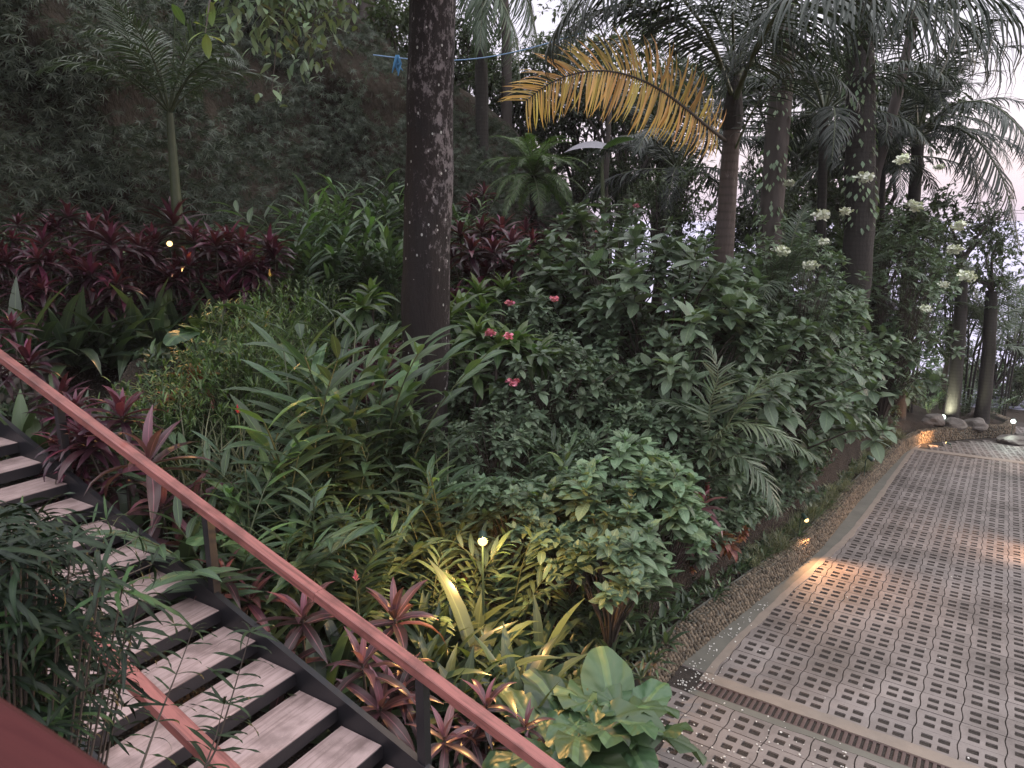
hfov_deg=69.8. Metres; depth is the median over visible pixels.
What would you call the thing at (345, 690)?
ginger lily
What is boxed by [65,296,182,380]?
ginger lily
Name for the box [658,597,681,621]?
border plant
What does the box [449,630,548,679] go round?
crinum lily
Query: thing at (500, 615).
lily
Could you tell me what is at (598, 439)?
shrub
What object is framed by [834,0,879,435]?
bare tree
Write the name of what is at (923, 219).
broadleaf tree
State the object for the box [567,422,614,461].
shrub
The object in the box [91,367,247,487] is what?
bush
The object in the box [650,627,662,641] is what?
border plant
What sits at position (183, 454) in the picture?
lily
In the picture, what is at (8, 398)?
path retaining wall
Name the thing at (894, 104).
bare tree
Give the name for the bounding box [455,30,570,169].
broadleaf tree
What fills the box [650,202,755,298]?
broadleaf tree
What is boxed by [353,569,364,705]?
ginger flower
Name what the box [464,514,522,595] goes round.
ginger plant
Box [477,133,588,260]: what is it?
pygmy date palm
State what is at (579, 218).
flowering shrub
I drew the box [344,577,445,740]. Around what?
cordyline
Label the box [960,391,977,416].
ginger plant
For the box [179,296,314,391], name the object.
bush
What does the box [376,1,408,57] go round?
broadleaf tree
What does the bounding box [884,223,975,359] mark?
broadleaf tree
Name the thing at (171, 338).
elephant ear
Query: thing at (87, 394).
lily
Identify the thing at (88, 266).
cordyline
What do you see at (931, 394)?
shrub
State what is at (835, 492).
grass tuft
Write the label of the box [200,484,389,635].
ginger plant
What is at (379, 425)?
ginger plant
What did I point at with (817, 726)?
drain grate
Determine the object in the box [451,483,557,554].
ginger plant
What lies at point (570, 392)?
croton
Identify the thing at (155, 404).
lily
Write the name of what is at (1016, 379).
broadleaf tree
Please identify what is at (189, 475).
grass clump
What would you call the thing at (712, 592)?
border plant
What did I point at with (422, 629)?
lily
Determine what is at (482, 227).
cordyline
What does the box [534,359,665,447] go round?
flowering shrub
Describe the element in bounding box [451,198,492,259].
ginger plant
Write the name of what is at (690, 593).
border plant
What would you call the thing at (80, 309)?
ginger lily
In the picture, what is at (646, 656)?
crinum lily
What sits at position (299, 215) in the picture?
ginger plant
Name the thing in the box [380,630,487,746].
lily
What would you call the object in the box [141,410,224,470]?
lily
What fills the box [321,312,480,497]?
ginger plant
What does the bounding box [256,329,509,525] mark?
ginger plant
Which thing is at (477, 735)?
cordyline
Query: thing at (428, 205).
tree
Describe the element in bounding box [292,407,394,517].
ginger plant
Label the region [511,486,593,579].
ginger plant
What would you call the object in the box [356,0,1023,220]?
sky
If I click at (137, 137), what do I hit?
creeping vines
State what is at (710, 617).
garden wall
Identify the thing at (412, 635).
crinum lily
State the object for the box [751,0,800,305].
bare tree
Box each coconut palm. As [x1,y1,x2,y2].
[408,0,588,184]
[791,0,1023,419]
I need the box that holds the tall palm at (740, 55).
[498,0,1023,373]
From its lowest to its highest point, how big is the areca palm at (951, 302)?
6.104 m
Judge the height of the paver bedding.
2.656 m
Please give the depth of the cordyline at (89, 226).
11.36 m
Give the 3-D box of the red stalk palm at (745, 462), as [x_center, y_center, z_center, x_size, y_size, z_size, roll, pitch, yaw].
[2.915,0.856,10.254,2.246,3.006,2.458,0,13,0]
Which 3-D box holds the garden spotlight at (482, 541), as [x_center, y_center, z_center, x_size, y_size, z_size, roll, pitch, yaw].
[-0.288,2.219,7.414,0.104,1.557,0.206,0,13,0]
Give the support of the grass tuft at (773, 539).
on the garden wall at (710, 617)
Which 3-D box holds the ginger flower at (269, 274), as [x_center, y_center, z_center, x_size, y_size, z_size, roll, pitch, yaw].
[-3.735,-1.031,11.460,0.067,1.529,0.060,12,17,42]
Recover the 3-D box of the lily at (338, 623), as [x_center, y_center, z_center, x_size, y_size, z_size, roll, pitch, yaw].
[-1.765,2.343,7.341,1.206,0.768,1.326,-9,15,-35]
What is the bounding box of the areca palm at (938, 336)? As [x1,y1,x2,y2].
[924,320,950,345]
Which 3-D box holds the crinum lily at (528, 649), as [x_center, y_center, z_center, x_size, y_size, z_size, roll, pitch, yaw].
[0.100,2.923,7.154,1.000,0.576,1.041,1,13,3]
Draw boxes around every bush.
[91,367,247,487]
[139,343,315,456]
[143,317,303,433]
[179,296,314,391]
[208,307,331,409]
[223,283,343,361]
[243,272,352,356]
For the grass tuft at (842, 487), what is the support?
on the garden wall at (710, 617)
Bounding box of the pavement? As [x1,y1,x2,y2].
[656,426,1023,767]
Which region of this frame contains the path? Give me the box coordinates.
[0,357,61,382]
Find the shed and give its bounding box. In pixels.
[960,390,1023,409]
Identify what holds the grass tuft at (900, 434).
on the garden wall at (710, 617)
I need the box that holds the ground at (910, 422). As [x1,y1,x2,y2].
[0,234,1023,767]
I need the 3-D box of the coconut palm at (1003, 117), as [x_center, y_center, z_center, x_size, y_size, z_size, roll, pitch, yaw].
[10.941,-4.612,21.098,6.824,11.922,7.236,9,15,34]
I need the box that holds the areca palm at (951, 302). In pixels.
[889,220,983,412]
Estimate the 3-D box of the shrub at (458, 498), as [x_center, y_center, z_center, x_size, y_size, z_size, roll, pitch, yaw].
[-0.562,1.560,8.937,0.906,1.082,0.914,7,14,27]
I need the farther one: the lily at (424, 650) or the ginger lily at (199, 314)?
the ginger lily at (199, 314)
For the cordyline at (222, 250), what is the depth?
12.02 m
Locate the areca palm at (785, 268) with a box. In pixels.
[694,203,847,403]
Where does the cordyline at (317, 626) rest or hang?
on the ground at (910, 422)
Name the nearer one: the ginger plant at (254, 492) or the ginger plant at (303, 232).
the ginger plant at (254, 492)
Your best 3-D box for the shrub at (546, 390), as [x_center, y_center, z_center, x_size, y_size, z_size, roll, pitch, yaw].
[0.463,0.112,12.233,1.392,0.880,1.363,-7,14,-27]
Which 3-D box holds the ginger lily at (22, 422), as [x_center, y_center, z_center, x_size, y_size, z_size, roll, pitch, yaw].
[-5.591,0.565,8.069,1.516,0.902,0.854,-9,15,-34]
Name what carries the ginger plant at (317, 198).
on the ground at (910, 422)
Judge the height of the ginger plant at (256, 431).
2.752 m
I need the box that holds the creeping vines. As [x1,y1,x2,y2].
[0,0,576,274]
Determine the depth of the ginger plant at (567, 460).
9.22 m
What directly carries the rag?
hanging from the cord
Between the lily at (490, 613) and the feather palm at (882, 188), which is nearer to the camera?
the lily at (490, 613)
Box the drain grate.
[694,679,949,767]
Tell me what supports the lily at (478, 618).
on the ground at (910, 422)
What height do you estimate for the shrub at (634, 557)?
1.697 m
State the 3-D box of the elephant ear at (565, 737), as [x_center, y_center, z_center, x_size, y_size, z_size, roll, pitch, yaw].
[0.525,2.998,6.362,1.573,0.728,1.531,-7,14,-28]
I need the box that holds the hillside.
[0,0,599,273]
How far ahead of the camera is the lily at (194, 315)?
11.92 m
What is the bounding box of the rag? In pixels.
[392,55,402,74]
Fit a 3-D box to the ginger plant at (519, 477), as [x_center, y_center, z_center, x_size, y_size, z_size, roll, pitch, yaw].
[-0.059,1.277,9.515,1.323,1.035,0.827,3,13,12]
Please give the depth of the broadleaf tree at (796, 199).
21.36 m
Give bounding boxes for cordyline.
[0,212,37,271]
[0,221,78,304]
[0,227,22,292]
[0,242,50,326]
[0,310,41,401]
[0,336,100,457]
[18,248,81,334]
[25,198,94,293]
[31,386,114,503]
[37,385,168,510]
[41,433,113,504]
[48,211,119,304]
[53,219,147,335]
[74,244,153,336]
[76,204,138,304]
[84,405,237,578]
[116,196,209,304]
[117,224,179,314]
[127,222,201,303]
[130,477,217,612]
[142,246,215,323]
[157,215,253,317]
[187,222,260,317]
[193,547,283,662]
[201,219,274,321]
[201,246,265,348]
[213,226,279,308]
[215,223,298,322]
[224,235,302,324]
[247,581,334,710]
[323,627,432,751]
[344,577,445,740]
[406,705,481,767]
[439,677,518,767]
[450,213,503,295]
[450,217,481,291]
[450,232,499,329]
[458,182,499,249]
[464,234,515,339]
[475,214,521,301]
[487,225,539,322]
[494,698,554,750]
[501,215,547,287]
[514,202,555,267]
[540,211,575,266]
[669,488,725,574]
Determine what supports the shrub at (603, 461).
on the ground at (910, 422)
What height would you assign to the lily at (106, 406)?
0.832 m
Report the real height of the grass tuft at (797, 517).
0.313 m
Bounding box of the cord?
[373,33,580,60]
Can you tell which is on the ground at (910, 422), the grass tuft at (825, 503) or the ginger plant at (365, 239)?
the ginger plant at (365, 239)
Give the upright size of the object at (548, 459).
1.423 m
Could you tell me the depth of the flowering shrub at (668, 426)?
10.20 m
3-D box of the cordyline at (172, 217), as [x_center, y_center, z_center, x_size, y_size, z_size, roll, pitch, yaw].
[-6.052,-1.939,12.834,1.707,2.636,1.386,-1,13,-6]
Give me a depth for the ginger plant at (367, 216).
13.75 m
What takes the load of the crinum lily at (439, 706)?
on the ground at (910, 422)
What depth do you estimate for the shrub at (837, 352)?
14.31 m
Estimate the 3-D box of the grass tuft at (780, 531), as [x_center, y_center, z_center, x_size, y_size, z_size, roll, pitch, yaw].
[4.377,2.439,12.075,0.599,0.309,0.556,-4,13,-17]
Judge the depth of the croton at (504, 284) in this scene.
12.83 m
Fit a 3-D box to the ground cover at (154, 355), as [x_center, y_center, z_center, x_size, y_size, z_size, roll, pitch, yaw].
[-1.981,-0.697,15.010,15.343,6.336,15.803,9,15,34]
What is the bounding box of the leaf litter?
[396,418,903,665]
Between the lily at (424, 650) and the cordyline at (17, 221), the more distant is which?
the cordyline at (17, 221)
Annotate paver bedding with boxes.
[654,422,1023,767]
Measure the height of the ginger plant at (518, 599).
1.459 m
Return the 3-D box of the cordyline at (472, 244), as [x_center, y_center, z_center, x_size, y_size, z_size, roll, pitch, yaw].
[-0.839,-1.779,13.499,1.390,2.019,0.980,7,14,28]
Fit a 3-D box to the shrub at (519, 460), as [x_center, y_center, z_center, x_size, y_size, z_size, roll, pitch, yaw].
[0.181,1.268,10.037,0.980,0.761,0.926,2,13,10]
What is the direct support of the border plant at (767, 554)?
on the ground cover at (154, 355)
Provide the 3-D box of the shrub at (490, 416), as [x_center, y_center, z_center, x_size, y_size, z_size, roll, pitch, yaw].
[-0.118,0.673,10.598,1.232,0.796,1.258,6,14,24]
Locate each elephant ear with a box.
[163,328,245,388]
[179,303,262,383]
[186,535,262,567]
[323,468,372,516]
[481,686,630,767]
[510,668,664,767]
[553,646,706,767]
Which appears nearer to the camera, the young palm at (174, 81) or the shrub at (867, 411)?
the young palm at (174, 81)
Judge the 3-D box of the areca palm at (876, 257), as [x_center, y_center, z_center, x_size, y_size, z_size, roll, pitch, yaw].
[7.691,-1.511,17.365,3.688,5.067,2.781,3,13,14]
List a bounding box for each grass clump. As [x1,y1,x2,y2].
[75,395,310,565]
[125,399,384,530]
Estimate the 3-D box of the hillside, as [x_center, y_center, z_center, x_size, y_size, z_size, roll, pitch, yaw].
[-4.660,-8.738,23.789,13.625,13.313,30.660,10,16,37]
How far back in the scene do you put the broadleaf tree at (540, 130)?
25.06 m
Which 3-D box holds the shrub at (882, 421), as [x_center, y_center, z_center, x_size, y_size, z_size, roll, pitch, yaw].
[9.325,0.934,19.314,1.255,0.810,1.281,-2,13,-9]
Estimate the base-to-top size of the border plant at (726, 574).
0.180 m
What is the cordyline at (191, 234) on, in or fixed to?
on the ground at (910, 422)
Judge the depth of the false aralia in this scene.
2.25 m
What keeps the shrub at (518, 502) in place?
on the ground at (910, 422)
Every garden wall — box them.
[633,431,920,686]
[914,411,1015,443]
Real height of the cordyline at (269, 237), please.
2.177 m
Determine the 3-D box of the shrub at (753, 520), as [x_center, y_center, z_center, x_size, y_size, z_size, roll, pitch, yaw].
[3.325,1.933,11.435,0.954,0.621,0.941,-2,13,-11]
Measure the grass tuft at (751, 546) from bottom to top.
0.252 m
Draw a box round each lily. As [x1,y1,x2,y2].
[0,276,105,374]
[0,289,109,369]
[0,389,52,460]
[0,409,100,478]
[6,291,138,374]
[6,307,156,387]
[7,286,146,368]
[27,300,176,367]
[38,391,145,433]
[43,432,139,505]
[50,399,160,458]
[51,302,163,372]
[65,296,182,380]
[88,428,156,491]
[92,390,154,474]
[92,456,149,547]
[94,415,144,475]
[95,437,183,500]
[97,281,192,360]
[100,390,211,466]
[101,441,206,516]
[107,277,221,345]
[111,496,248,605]
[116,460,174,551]
[122,287,233,342]
[126,401,177,435]
[131,399,219,478]
[136,400,183,459]
[138,396,234,471]
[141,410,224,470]
[142,288,246,349]
[160,419,249,486]
[160,436,233,504]
[162,428,229,479]
[168,412,240,477]
[181,281,281,340]
[187,304,227,327]
[231,298,317,340]
[236,587,298,668]
[259,613,391,741]
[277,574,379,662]
[278,575,385,681]
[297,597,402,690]
[310,670,365,743]
[337,592,471,702]
[337,634,491,729]
[354,558,560,719]
[360,605,479,711]
[370,668,481,767]
[372,605,430,647]
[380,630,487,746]
[380,631,497,712]
[389,636,508,763]
[392,601,499,684]
[397,604,517,692]
[407,590,472,655]
[407,645,514,766]
[409,643,517,767]
[411,658,523,767]
[416,581,512,660]
[430,571,539,671]
[447,585,531,678]
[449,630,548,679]
[452,622,587,722]
[474,651,521,679]
[477,664,559,743]
[487,642,554,688]
[493,642,557,679]
[505,593,585,679]
[550,586,636,654]
[550,639,594,674]
[590,632,653,669]
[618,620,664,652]
[625,661,645,678]
[630,646,669,672]
[632,658,658,684]
[639,643,677,679]
[641,628,677,661]
[648,622,689,650]
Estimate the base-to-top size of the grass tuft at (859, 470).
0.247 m
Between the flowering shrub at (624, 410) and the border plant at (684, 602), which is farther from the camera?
the flowering shrub at (624, 410)
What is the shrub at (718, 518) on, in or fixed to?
on the ground at (910, 422)
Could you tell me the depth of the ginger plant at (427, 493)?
8.50 m
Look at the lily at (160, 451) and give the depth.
8.97 m
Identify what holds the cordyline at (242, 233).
on the ground at (910, 422)
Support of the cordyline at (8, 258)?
on the ground at (910, 422)
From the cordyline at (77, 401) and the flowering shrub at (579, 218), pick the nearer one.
the cordyline at (77, 401)
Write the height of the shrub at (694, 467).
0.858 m
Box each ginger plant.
[87,448,297,608]
[111,424,314,561]
[169,426,357,574]
[172,208,326,316]
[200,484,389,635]
[209,174,349,308]
[221,309,410,532]
[223,296,401,511]
[247,466,359,612]
[250,433,394,568]
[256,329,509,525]
[262,219,381,323]
[268,180,365,263]
[268,232,363,328]
[281,213,394,312]
[289,185,363,293]
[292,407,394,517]
[297,503,446,606]
[309,494,415,619]
[314,172,404,259]
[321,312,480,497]
[330,195,402,317]
[335,389,436,513]
[335,448,457,554]
[337,159,403,263]
[342,219,402,320]
[360,545,458,635]
[370,403,451,493]
[375,530,514,614]
[376,186,404,279]
[378,417,479,557]
[384,496,478,600]
[395,472,513,567]
[438,519,569,630]
[450,214,493,281]
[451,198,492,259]
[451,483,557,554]
[463,441,556,514]
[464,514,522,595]
[508,429,588,545]
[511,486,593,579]
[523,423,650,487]
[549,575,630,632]
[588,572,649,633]
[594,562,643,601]
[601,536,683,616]
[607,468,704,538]
[916,391,941,412]
[927,377,967,409]
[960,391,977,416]
[961,368,999,411]
[990,395,1019,419]
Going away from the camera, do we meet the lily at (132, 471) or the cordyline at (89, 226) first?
the lily at (132, 471)
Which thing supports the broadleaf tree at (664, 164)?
on the ground at (910, 422)
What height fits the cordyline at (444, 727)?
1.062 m
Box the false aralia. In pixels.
[0,492,279,767]
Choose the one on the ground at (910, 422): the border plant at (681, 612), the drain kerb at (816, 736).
the border plant at (681, 612)
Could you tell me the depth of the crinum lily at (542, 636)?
7.75 m
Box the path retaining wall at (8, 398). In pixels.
[0,351,102,403]
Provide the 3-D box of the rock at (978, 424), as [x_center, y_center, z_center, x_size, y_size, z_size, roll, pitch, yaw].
[14.575,1.268,23.074,0.778,0.450,0.532,0,13,0]
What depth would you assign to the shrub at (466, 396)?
10.98 m
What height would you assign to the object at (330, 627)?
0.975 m
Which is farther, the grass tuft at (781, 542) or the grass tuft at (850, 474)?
the grass tuft at (850, 474)
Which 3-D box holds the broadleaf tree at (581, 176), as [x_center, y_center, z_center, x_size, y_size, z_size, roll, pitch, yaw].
[3.516,-7.019,23.385,5.134,8.657,5.975,-7,14,-27]
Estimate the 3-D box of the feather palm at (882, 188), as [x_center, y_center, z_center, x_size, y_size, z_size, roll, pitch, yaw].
[9.928,-3.403,20.204,5.593,9.343,6.354,0,13,0]
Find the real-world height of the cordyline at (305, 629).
1.308 m
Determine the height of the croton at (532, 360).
1.736 m
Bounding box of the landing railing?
[0,697,107,767]
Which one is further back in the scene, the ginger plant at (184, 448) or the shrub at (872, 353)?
the shrub at (872, 353)
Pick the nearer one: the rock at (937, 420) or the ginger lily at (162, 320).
the ginger lily at (162, 320)
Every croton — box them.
[149,359,228,429]
[333,276,400,362]
[390,294,472,407]
[450,287,488,373]
[450,311,543,422]
[455,272,507,372]
[459,322,567,418]
[483,271,555,348]
[538,261,575,342]
[552,367,581,413]
[688,563,696,573]
[711,530,741,561]
[736,525,749,542]
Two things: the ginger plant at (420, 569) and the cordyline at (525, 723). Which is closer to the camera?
the cordyline at (525, 723)
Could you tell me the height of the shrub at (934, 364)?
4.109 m
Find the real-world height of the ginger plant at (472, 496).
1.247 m
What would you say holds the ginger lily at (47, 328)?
on the ground at (910, 422)
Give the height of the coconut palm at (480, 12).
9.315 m
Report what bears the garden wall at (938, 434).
on the ground at (910, 422)
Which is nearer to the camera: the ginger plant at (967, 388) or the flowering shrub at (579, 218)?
the flowering shrub at (579, 218)
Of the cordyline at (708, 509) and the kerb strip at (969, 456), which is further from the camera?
the kerb strip at (969, 456)
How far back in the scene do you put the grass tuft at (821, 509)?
13.53 m
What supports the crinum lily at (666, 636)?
on the ground at (910, 422)
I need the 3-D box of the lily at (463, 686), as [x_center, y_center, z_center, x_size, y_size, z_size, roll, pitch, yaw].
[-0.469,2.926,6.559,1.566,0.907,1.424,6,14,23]
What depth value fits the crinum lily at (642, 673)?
7.74 m
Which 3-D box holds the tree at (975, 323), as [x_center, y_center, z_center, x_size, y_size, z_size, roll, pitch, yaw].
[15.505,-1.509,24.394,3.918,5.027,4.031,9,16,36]
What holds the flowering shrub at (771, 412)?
on the ground at (910, 422)
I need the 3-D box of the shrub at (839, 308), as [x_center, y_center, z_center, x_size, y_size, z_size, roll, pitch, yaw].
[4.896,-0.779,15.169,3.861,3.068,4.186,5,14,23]
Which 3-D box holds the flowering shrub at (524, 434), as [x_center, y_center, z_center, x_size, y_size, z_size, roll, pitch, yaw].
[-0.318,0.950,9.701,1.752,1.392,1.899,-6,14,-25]
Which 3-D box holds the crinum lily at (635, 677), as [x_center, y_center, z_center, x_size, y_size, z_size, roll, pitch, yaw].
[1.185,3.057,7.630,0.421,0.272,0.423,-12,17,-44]
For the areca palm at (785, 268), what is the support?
on the ground at (910, 422)
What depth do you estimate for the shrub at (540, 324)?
12.30 m
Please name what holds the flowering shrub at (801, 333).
on the ground at (910, 422)
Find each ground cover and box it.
[0,219,869,767]
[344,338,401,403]
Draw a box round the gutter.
[682,449,910,671]
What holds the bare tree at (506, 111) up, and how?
on the ground at (910, 422)
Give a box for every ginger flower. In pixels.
[235,404,249,531]
[268,269,275,336]
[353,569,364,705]
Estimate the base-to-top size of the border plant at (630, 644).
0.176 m
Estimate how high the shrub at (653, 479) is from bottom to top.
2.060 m
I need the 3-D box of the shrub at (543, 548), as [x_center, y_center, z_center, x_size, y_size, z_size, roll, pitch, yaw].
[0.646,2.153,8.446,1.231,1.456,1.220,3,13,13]
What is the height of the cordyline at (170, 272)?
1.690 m
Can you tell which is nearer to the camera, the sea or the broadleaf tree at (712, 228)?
the broadleaf tree at (712, 228)
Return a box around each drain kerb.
[688,688,909,767]
[700,672,979,767]
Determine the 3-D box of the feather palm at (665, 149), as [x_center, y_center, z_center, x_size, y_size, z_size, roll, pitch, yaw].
[4.114,-4.516,18.921,5.853,6.175,5.474,-12,17,-43]
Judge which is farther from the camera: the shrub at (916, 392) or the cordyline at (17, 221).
the shrub at (916, 392)
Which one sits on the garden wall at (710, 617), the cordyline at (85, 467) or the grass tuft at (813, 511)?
the grass tuft at (813, 511)
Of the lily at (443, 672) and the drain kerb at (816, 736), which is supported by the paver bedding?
the drain kerb at (816, 736)
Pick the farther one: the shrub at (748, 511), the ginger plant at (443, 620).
the shrub at (748, 511)
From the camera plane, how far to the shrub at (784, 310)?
14.14 m
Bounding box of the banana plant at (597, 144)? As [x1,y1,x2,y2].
[564,137,640,282]
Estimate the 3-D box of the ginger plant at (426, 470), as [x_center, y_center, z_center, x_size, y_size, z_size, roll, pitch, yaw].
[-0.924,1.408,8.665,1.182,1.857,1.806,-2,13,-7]
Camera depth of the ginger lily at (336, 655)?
6.50 m
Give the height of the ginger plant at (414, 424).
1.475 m
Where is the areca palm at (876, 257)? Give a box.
[793,212,931,316]
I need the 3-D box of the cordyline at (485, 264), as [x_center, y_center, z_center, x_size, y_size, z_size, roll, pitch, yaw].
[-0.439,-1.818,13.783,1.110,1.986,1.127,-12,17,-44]
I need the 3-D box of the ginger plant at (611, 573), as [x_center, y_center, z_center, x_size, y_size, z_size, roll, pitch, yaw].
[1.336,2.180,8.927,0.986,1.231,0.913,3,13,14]
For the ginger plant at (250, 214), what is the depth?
14.02 m
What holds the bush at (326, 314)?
on the ground at (910, 422)
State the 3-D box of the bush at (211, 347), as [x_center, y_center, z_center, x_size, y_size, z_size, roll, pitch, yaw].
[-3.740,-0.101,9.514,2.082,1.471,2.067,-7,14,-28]
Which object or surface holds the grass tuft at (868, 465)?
on the garden wall at (710, 617)
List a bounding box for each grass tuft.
[742,541,764,553]
[743,551,767,569]
[749,543,778,559]
[753,535,788,554]
[759,527,787,542]
[764,529,799,557]
[765,522,792,538]
[780,517,807,534]
[782,525,801,536]
[786,511,811,526]
[790,507,816,527]
[799,502,826,519]
[802,510,819,519]
[809,503,831,513]
[817,491,846,510]
[819,481,845,494]
[820,490,842,500]
[826,487,843,497]
[829,481,852,492]
[837,469,855,480]
[844,469,859,478]
[850,465,862,473]
[855,459,874,471]
[860,459,875,471]
[881,437,897,445]
[894,431,911,438]
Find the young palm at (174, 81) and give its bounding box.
[33,0,282,304]
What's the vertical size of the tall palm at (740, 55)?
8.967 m
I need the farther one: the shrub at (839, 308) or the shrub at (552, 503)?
the shrub at (839, 308)
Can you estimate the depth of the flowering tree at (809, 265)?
13.41 m
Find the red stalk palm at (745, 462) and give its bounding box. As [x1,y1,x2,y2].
[646,340,822,523]
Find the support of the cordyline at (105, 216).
on the ground at (910, 422)
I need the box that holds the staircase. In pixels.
[0,349,564,767]
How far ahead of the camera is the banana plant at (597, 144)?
17.12 m
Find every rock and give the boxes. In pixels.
[921,413,944,426]
[944,417,967,429]
[964,417,988,430]
[996,434,1023,445]
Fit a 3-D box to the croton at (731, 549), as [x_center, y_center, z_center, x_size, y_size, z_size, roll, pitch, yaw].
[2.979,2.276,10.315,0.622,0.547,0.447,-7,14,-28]
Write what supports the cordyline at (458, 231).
on the ground at (910, 422)
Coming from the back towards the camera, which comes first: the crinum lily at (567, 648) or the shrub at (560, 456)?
the shrub at (560, 456)
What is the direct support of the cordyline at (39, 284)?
on the ground at (910, 422)
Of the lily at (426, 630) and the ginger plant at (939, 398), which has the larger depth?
the ginger plant at (939, 398)
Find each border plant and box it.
[625,636,643,656]
[632,628,658,647]
[637,636,656,646]
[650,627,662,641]
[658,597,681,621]
[658,610,674,627]
[670,609,693,625]
[671,590,694,613]
[679,585,695,599]
[689,586,707,603]
[702,584,727,601]
[711,578,729,594]
[720,566,733,581]
[722,576,733,585]
[733,553,753,573]
[734,561,749,575]
[752,546,776,560]
[790,528,809,538]
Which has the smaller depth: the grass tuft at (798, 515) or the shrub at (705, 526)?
the shrub at (705, 526)
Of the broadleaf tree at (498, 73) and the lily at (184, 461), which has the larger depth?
the broadleaf tree at (498, 73)
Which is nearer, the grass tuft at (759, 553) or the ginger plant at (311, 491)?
the ginger plant at (311, 491)
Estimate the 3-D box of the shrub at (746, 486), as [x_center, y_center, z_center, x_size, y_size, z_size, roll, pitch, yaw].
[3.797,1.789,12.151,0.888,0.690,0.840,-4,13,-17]
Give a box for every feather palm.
[573,65,801,295]
[691,0,981,348]
[787,61,1004,322]
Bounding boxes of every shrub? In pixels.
[425,467,494,548]
[428,402,568,496]
[447,365,498,412]
[447,372,489,413]
[447,403,526,458]
[452,292,574,379]
[462,474,556,578]
[483,296,642,452]
[493,400,587,462]
[495,195,720,357]
[508,450,553,487]
[511,225,785,436]
[511,371,584,409]
[512,265,586,325]
[522,504,618,615]
[530,423,633,468]
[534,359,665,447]
[536,468,647,606]
[547,512,683,647]
[548,244,618,331]
[549,281,806,471]
[549,455,608,479]
[551,418,639,480]
[555,430,706,541]
[558,318,711,436]
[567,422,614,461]
[585,387,755,499]
[587,450,629,475]
[626,233,846,385]
[627,278,896,474]
[647,484,725,598]
[658,510,720,569]
[667,511,735,569]
[676,441,724,485]
[692,339,863,449]
[693,491,721,511]
[694,273,853,340]
[696,479,768,532]
[716,491,758,530]
[723,473,766,510]
[728,480,788,524]
[756,338,850,438]
[759,454,822,505]
[759,470,807,509]
[763,457,795,473]
[785,278,908,423]
[796,418,846,460]
[806,299,948,405]
[832,407,866,443]
[856,403,877,438]
[861,359,880,409]
[863,408,896,437]
[888,405,901,421]
[899,339,937,406]
[908,374,929,409]
[911,355,1001,394]
[914,365,948,404]
[942,359,1015,388]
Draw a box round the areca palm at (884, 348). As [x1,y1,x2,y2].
[803,311,919,388]
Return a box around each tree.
[172,0,455,451]
[341,0,401,46]
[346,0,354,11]
[360,0,374,31]
[360,0,506,104]
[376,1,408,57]
[378,1,500,91]
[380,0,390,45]
[454,9,558,124]
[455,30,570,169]
[488,69,599,176]
[501,0,511,125]
[520,32,650,224]
[522,25,715,281]
[530,0,652,222]
[570,153,641,270]
[585,0,767,305]
[617,159,707,313]
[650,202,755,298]
[690,52,893,295]
[716,161,834,281]
[733,179,871,438]
[744,172,894,306]
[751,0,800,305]
[767,21,984,257]
[811,176,952,327]
[826,153,977,423]
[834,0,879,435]
[875,0,977,212]
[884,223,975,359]
[898,179,1023,418]
[915,265,1010,408]
[922,263,1023,413]
[943,223,1023,423]
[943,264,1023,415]
[963,311,1023,408]
[993,335,1023,405]
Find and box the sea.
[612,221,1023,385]
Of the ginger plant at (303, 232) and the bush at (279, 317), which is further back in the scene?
the ginger plant at (303, 232)
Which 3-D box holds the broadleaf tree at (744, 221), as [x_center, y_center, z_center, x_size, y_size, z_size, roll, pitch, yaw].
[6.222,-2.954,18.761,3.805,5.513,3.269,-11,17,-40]
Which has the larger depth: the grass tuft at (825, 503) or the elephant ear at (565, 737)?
the grass tuft at (825, 503)
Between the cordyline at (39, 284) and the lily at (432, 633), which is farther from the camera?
the cordyline at (39, 284)
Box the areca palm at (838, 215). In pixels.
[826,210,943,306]
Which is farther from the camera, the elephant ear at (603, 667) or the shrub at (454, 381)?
the shrub at (454, 381)
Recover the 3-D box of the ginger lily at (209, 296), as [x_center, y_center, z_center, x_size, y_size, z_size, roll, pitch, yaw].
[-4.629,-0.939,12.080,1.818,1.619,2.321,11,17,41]
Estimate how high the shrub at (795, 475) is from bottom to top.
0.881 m
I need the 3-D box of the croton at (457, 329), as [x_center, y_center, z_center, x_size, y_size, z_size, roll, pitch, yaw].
[-1.211,-0.512,11.352,1.418,1.760,0.890,4,13,16]
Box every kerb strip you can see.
[706,445,920,674]
[915,448,1023,463]
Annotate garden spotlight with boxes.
[166,241,176,307]
[477,530,487,615]
[798,513,808,532]
[863,455,874,475]
[1010,418,1015,434]
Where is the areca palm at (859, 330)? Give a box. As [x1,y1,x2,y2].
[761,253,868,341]
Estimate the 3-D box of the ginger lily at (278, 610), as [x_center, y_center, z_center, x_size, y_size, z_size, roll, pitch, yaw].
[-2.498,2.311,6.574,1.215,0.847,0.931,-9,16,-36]
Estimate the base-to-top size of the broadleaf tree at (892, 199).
12.284 m
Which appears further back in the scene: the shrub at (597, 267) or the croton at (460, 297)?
the shrub at (597, 267)
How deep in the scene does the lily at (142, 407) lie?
8.89 m

